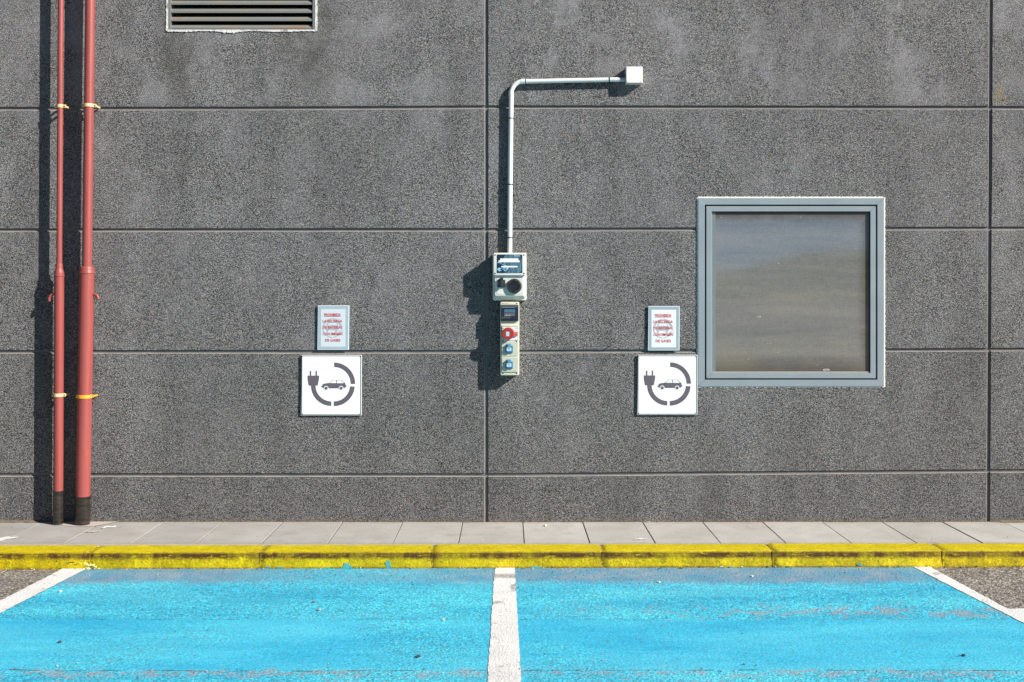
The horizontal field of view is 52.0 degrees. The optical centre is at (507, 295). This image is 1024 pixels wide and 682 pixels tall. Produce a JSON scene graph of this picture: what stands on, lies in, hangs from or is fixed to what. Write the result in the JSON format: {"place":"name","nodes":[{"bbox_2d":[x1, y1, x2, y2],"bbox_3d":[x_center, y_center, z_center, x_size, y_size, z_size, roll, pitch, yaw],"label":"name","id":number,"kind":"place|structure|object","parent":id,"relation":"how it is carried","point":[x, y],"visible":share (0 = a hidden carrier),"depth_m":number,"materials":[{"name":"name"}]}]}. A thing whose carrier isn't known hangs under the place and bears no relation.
{"place":"outdoors","nodes":[
{"label":"outdoors","id":0,"kind":"place"},
{"bbox_2d":[0,521,1023,546],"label":"pavement","id":1,"kind":"structure","parent":0,"point":[99,534],"depth_m":6.66,"materials":[{"name":"concrete"}]},
{"bbox_2d":[0,0,1023,522],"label":"building wall","id":2,"kind":"structure","parent":1,"relation":"on","point":[260,198],"depth_m":7.00,"materials":[{"name":"grey concrete"}]},
{"bbox_2d":[48,0,69,524],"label":"red pipe","id":3,"kind":"object","parent":2,"relation":"attached to","point":[58,394],"visible":1,"depth_m":6.90,"materials":[{"name":"paint"}]},
{"bbox_2d":[75,0,99,525],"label":"red pipe","id":4,"kind":"object","parent":2,"relation":"attached to","point":[84,396],"visible":1,"depth_m":6.89,"materials":[{"name":"paint"}]},
{"bbox_2d":[166,0,317,33],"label":"louvre vent","id":5,"kind":"object","parent":2,"relation":"attached to","point":[171,18],"visible":1,"depth_m":7.00,"materials":[{"name":"paint"}]},
{"bbox_2d":[301,355,361,414],"bbox_3d":[-1.177,0.595,6.987,0.405,0.402,0.009,0,0,0],"label":"charging sign","id":6,"kind":"object","parent":2,"relation":"attached to","point":[331,384],"visible":1,"depth_m":6.99,"materials":[{"name":"white plastic"}]},
{"bbox_2d":[317,305,348,349],"bbox_3d":[-1.163,0.212,6.987,0.212,0.296,0.009,0,0,0],"label":"notice sign","id":7,"kind":"object","parent":2,"relation":"attached to","point":[333,327],"visible":1,"depth_m":6.99,"materials":[{"name":"white paper"}]},
{"bbox_2d":[493,253,525,299],"bbox_3d":[0.010,-0.126,6.936,0.224,0.313,0.127,0,0,0],"label":"car charger","id":8,"kind":"object","parent":2,"relation":"attached to","point":[509,276],"visible":1,"depth_m":6.88,"materials":[{"name":"white plastic"}]},
{"bbox_2d":[500,302,518,374],"bbox_3d":[0.012,0.282,6.937,0.125,0.485,0.123,0,0,0],"label":"socket box","id":9,"kind":"object","parent":2,"relation":"attached to","point":[509,338],"visible":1,"depth_m":6.91,"materials":[{"name":"plastic"}]},
{"bbox_2d":[501,305,518,320],"bbox_3d":[0.012,0.113,6.908,0.115,0.109,0.020,0,0,0],"label":"breaker window","id":10,"kind":"structure","parent":9,"relation":"in","point":[508,312],"depth_m":6.90,"materials":[{"name":"plastic"}]},
{"bbox_2d":[507,77,625,252],"bbox_3d":[0.390,-0.867,6.977,0.798,1.174,0.046,0,0,0],"label":"conduit","id":11,"kind":"object","parent":2,"relation":"attached to","point":[515,84],"visible":0.97,"depth_m":6.96,"materials":[{"name":"grey plastic"}]},
{"bbox_2d":[625,67,642,84],"bbox_3d":[0.836,-1.458,6.966,0.121,0.118,0.066,0,0,0],"label":"junction box","id":12,"kind":"object","parent":2,"relation":"attached to","point":[633,75],"visible":1,"depth_m":6.93,"materials":[{"name":"plastic"}]},
{"bbox_2d":[648,306,679,349],"bbox_3d":[1.038,0.216,6.987,0.212,0.296,0.009,0,0,0],"label":"notice sign","id":13,"kind":"object","parent":2,"relation":"attached to","point":[663,327],"visible":1,"depth_m":6.99,"materials":[{"name":"paper"}]},
{"bbox_2d":[637,355,696,414],"bbox_3d":[1.061,0.593,6.987,0.402,0.399,0.009,0,0,0],"label":"charging sign","id":14,"kind":"object","parent":2,"relation":"attached to","point":[666,384],"visible":1,"depth_m":6.99,"materials":[{"name":"white plastic"}]},
{"bbox_2d":[696,196,885,387],"bbox_3d":[1.887,-0.025,7.005,1.264,1.281,0.030,0,0,0],"label":"window","id":15,"kind":"structure","parent":2,"relation":"attached to","point":[790,293],"depth_m":7.01,"materials":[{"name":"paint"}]},
{"bbox_2d":[0,567,1023,622],"bbox_3d":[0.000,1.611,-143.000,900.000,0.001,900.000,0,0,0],"label":"road","id":16,"kind":"structure","parent":0,"point":[993,583],"depth_m":5.94,"materials":[{"name":"grey asphalt"}]},
{"bbox_2d":[0,569,84,612],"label":"white bay line","id":17,"kind":"object","parent":16,"relation":"on","point":[29,591],"visible":1,"depth_m":5.77,"materials":[{"name":"paint"}]},
{"bbox_2d":[81,562,96,568],"bbox_3d":[-2.469,1.593,6.186,0.103,0.047,0.040,0,0,0],"label":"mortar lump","id":18,"kind":"object","parent":16,"relation":"on","point":[89,565],"visible":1,"depth_m":6.17,"materials":[{"name":"yellow concrete"}]},
{"bbox_2d":[0,567,1023,681],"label":"blue parking bay paint","id":19,"kind":"object","parent":16,"relation":"on","point":[122,624],"visible":1,"depth_m":5.09,"materials":[{"name":"blue paint"}]},
{"bbox_2d":[487,568,520,681],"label":"white bay line","id":20,"kind":"object","parent":19,"relation":"on","point":[504,659],"visible":1,"depth_m":5.00,"materials":[{"name":"paint"}]},
{"bbox_2d":[0,543,1023,569],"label":"kerb","id":21,"kind":"structure","parent":16,"relation":"on","point":[58,557],"depth_m":6.21,"materials":[{"name":"yellow paint"}]},
{"bbox_2d":[6,566,1021,678],"bbox_3d":[0.019,1.603,5.171,6.550,0.010,2.118,0,0,0],"label":"grit","id":22,"kind":"object","parent":16,"relation":"on","point":[518,587],"visible":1,"depth_m":6.12,"materials":[{"name":"stone"}]},
{"bbox_2d":[915,567,1023,622],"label":"white bay line","id":23,"kind":"object","parent":16,"relation":"on","point":[1018,614],"visible":1,"depth_m":5.66,"materials":[{"name":"paint"}]}
]}

